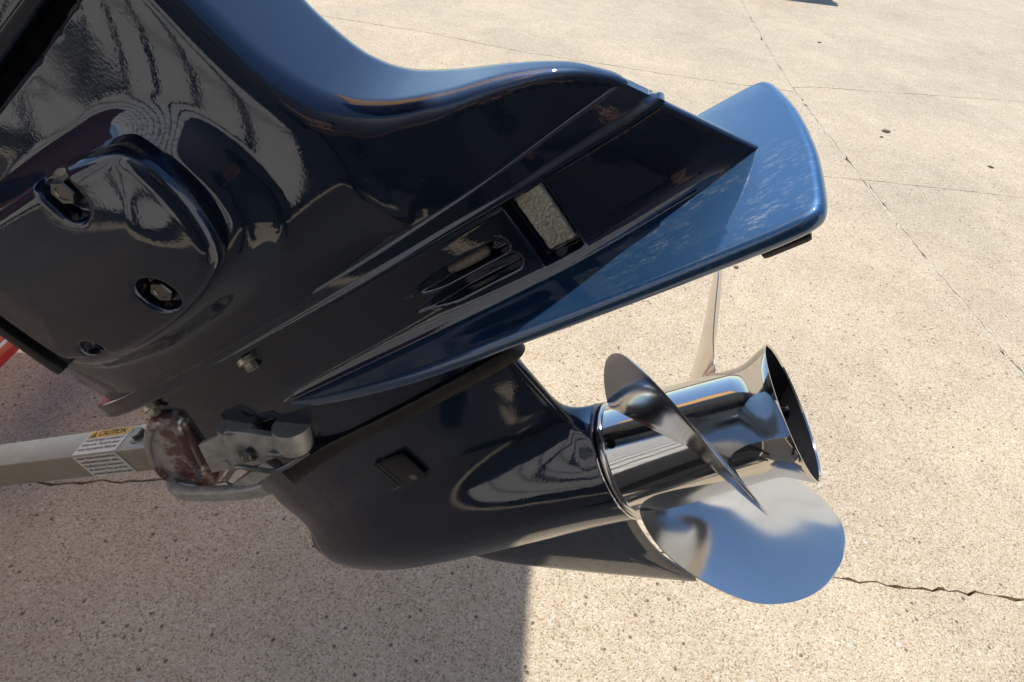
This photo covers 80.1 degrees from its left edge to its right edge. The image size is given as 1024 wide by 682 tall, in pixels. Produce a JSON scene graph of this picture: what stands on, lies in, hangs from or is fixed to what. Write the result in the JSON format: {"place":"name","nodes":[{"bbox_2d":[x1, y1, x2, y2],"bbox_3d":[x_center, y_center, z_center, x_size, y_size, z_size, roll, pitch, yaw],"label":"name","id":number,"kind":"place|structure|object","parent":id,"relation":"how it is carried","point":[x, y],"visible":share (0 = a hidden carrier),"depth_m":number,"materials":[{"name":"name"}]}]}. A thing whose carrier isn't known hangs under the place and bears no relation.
{"place":"outdoors","nodes":[
{"label":"outdoors","id":0,"kind":"place"},
{"bbox_2d":[0,0,844,604],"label":"outboard motor","id":1,"kind":"object","parent":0,"point":[264,214],"visible":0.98,"depth_m":0.45,"materials":[{"name":"blue paint"}]},
{"bbox_2d":[0,411,313,500],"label":"motor support bar","id":2,"kind":"object","parent":1,"relation":"attached to","point":[176,455],"visible":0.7,"depth_m":0.73,"materials":[{"name":"metal"}]},
{"bbox_2d":[224,344,524,484],"bbox_3d":[-0.166,0.074,0.653,0.413,0.071,0.126,-23,33,29],"label":"rubber strap","id":3,"kind":"object","parent":1,"relation":"hanging from","point":[296,470],"visible":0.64,"depth_m":0.62,"materials":[{"name":"rubber"}]},
{"bbox_2d":[0,0,1023,681],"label":"pavement","id":4,"kind":"structure","parent":0,"point":[880,312],"depth_m":1.66,"materials":[{"name":"concrete"}]},
{"bbox_2d":[0,336,18,367],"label":"trailer crossbeam","id":5,"kind":"object","parent":4,"relation":"on","point":[8,350],"depth_m":1.33,"materials":[{"name":"red metal"}]}
]}

